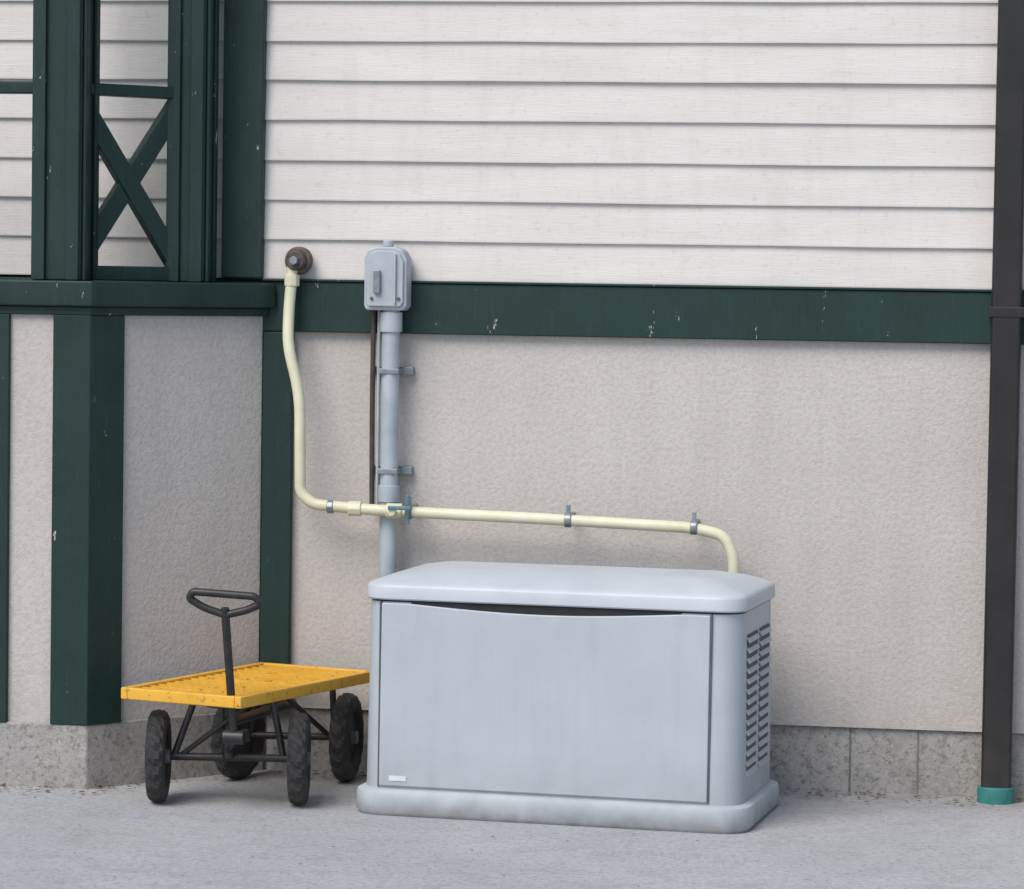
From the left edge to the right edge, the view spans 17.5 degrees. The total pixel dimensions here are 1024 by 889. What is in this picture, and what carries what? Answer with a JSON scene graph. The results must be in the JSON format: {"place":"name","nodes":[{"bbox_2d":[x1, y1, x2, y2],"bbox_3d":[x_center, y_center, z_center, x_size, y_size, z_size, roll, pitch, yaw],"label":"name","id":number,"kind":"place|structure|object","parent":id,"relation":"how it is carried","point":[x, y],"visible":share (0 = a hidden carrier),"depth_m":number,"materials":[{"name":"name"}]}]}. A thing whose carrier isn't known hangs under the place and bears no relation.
{"place":"outdoors","nodes":[
{"label":"outdoors","id":0,"kind":"place"},
{"bbox_2d":[0,277,284,331],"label":"trim band rear of porch","id":1,"kind":"object","parent":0,"point":[273,320],"visible":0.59,"depth_m":10.09,"materials":[{"name":"green wood"}]},
{"bbox_2d":[0,769,1023,888],"bbox_3d":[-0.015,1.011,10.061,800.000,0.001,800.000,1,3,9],"label":"ground","id":2,"kind":"structure","parent":0,"point":[210,832],"depth_m":8.87,"materials":[{"name":"concrete"}]},
{"bbox_2d":[0,712,262,788],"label":"porch foundation","id":3,"kind":"object","parent":2,"relation":"on","point":[34,754],"visible":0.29,"depth_m":9.77,"materials":[{"name":"grey concrete"}]},
{"bbox_2d":[8,314,262,722],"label":"porch half wall","id":4,"kind":"structure","parent":2,"relation":"on","point":[192,450],"depth_m":9.89,"materials":[{"name":"beige paint"}]},
{"bbox_2d":[0,314,10,721],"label":"porch front board","id":5,"kind":"object","parent":4,"relation":"attached to","point":[5,351],"visible":1,"depth_m":9.73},
{"bbox_2d":[45,0,93,280],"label":"porch post","id":6,"kind":"object","parent":4,"relation":"on","point":[56,139],"visible":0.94,"depth_m":9.68,"materials":[{"name":"green paint"}]},
{"bbox_2d":[0,81,32,93],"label":"front rail top","id":7,"kind":"object","parent":6,"relation":"attached to","point":[15,87],"visible":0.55,"depth_m":9.74,"materials":[{"name":"green paint"}]},
{"bbox_2d":[31,0,80,279],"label":"post trim","id":8,"kind":"structure","parent":6,"relation":"attached to","point":[73,83],"depth_m":9.67,"materials":[{"name":"green wood"}]},
{"bbox_2d":[82,0,100,280],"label":"window trim","id":9,"kind":"structure","parent":6,"relation":"attached to","point":[86,137],"depth_m":9.71,"materials":[{"name":"green wood"}]},
{"bbox_2d":[50,315,124,724],"bbox_3d":[-1.237,0.221,9.730,0.210,1.197,0.067,0,3,-18],"label":"corner board","id":10,"kind":"object","parent":4,"relation":"on","point":[87,516],"visible":1,"depth_m":9.72,"materials":[{"name":"green paint"}]},
{"bbox_2d":[91,266,169,280],"bbox_3d":[-1.143,-0.508,9.889,0.419,0.043,0.050,-1,3,-34],"label":"rail bottom","id":11,"kind":"object","parent":4,"relation":"on","point":[132,273],"visible":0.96,"depth_m":9.87,"materials":[{"name":"green paint"}]},
{"bbox_2d":[98,101,166,249],"bbox_3d":[-1.141,-0.774,9.879,0.374,0.516,0.036,-1,3,-34],"label":"rail brace","id":12,"kind":"object","parent":11,"relation":"on","point":[140,161],"visible":0.6,"depth_m":9.88,"materials":[{"name":"green paint"}]},
{"bbox_2d":[98,111,167,266],"bbox_3d":[-1.137,-0.774,9.874,0.374,0.516,0.036,-1,3,-34],"label":"rail brace","id":13,"kind":"object","parent":11,"relation":"on","point":[140,204],"visible":0.76,"depth_m":9.87,"materials":[{"name":"green paint"}]},
{"bbox_2d":[92,83,173,98],"bbox_3d":[-1.135,-1.046,9.863,0.419,0.035,0.060,-1,3,-34],"label":"rail top","id":14,"kind":"object","parent":13,"relation":"on","point":[133,91],"visible":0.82,"depth_m":9.84,"materials":[{"name":"green paint"}]},
{"bbox_2d":[0,305,267,315],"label":"porch frieze","id":15,"kind":"object","parent":4,"relation":"attached to","point":[111,311],"visible":1,"depth_m":9.76,"materials":[{"name":"green wood"}]},
{"bbox_2d":[0,279,275,307],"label":"porch ledge","id":16,"kind":"object","parent":4,"relation":"on","point":[14,292],"visible":1,"depth_m":9.74,"materials":[{"name":"green wood"}]},
{"bbox_2d":[179,0,210,282],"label":"porch post","id":17,"kind":"object","parent":4,"relation":"on","point":[185,142],"visible":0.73,"depth_m":9.93,"materials":[{"name":"green paint"}]},
{"bbox_2d":[166,0,204,281],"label":"post trim","id":18,"kind":"structure","parent":17,"relation":"attached to","point":[196,138],"depth_m":9.91,"materials":[{"name":"green wood"}]},
{"bbox_2d":[205,0,218,281],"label":"window trim","id":19,"kind":"structure","parent":17,"relation":"attached to","point":[209,109],"depth_m":9.96,"materials":[{"name":"green wood"}]},
{"bbox_2d":[221,0,267,277],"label":"wall corner board","id":20,"kind":"object","parent":4,"relation":"on","point":[244,134],"depth_m":10.05,"materials":[{"name":"green paint"}]},
{"bbox_2d":[121,588,369,805],"bbox_3d":[-0.728,0.698,9.683,0.520,0.640,0.946,2,3,23],"label":"garden cart","id":21,"kind":"object","parent":2,"relation":"on","point":[237,696],"visible":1,"depth_m":9.51,"materials":[{"name":"yellow paint"}]},
{"bbox_2d":[0,770,1023,886],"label":"leaf debris","id":22,"kind":"object","parent":2,"relation":"on","point":[1018,799],"visible":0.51,"depth_m":9.76,"materials":[{"name":"brown plant"}]},
{"bbox_2d":[357,561,778,833],"bbox_3d":[0.170,0.697,9.510,1.130,0.688,0.620,2,3,14],"label":"standby generator","id":23,"kind":"object","parent":2,"relation":"on","point":[606,697],"visible":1,"depth_m":9.23,"materials":[{"name":"paint"}]},
{"bbox_2d":[379,603,710,802],"bbox_3d":[0.085,0.713,9.238,0.937,0.515,0.016,2,3,14],"label":"front door","id":24,"kind":"structure","parent":23,"relation":"in","point":[589,706],"depth_m":9.23,"materials":[{"name":"paint"}]},
{"bbox_2d":[977,0,1023,804],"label":"downspout","id":25,"kind":"object","parent":2,"relation":"on","point":[1006,315],"visible":1,"depth_m":9.67,"materials":[{"name":"black metal"}]},
{"bbox_3d":[0.481,0.820,13.166,11.000,0.295,5.700,1,3,9],"label":"foundation","id":26,"kind":"object","parent":2,"relation":"on","visible":0},
{"bbox_2d":[259,331,1023,733],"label":"stucco wall","id":27,"kind":"structure","parent":26,"relation":"on","point":[835,491],"depth_m":9.91,"materials":[{"name":"beige paint"}]},
{"bbox_2d":[260,332,294,709],"bbox_3d":[-0.715,0.232,10.121,0.092,1.149,0.030,1,3,9],"label":"wall corner board","id":28,"kind":"object","parent":27,"relation":"attached to","point":[276,515],"depth_m":10.10,"materials":[{"name":"green paint"}]},
{"bbox_2d":[364,240,414,577],"bbox_3d":[-0.378,0.187,10.012,0.138,1.600,0.133,1,3,9],"label":"electrical conduit","id":29,"kind":"object","parent":27,"relation":"attached to","point":[387,278],"visible":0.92,"depth_m":9.97,"materials":[{"name":"grey paint"}]},
{"bbox_2d":[283,247,739,572],"bbox_3d":[-0.009,-0.007,9.925,1.396,1.147,0.173,1,3,9],"label":"gas pipe","id":30,"kind":"object","parent":27,"relation":"attached to","point":[298,261],"visible":0.98,"depth_m":9.94,"materials":[{"name":"beige metal"}]},
{"bbox_2d":[294,282,1023,344],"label":"trim band","id":31,"kind":"object","parent":27,"relation":"on","point":[740,314],"depth_m":9.89,"materials":[{"name":"green paint"}]},
{"bbox_2d":[262,278,1023,292],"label":"trim cap","id":32,"kind":"object","parent":31,"relation":"on","point":[664,285],"visible":1,"depth_m":9.88,"materials":[{"name":"green paint"}]},
{"bbox_2d":[848,729,851,791],"bbox_3d":[1.006,0.939,9.911,0.006,0.190,0.010,1,3,9],"label":"mortar joint","id":33,"kind":"object","parent":26,"relation":"attached to","point":[850,734],"visible":1,"depth_m":9.91,"materials":[{"name":"grey concrete"}]},
{"bbox_2d":[916,731,918,794],"bbox_3d":[1.203,0.944,9.880,0.006,0.190,0.010,1,3,9],"label":"mortar joint","id":34,"kind":"object","parent":26,"relation":"attached to","point":[917,769],"visible":1,"depth_m":9.88,"materials":[{"name":"grey concrete"}]},
{"bbox_2d":[233,280,954,291],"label":"side walls","id":35,"kind":"structure","parent":0,"point":[565,285],"depth_m":10.27,"materials":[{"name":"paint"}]},
{"bbox_2d":[0,274,731,285],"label":"siding backing","id":36,"kind":"object","parent":35,"relation":"attached to","point":[22,275],"depth_m":10.13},
{"bbox_2d":[0,0,1023,289],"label":"lap siding","id":37,"kind":"object","parent":36,"relation":"attached to","point":[776,142],"visible":0.84,"depth_m":9.92,"materials":[{"name":"paint"}]},
{"bbox_2d":[263,707,1023,798],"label":"foundation wall","id":38,"kind":"structure","parent":0,"point":[813,758],"depth_m":9.90,"materials":[{"name":"grey concrete"}]}
]}

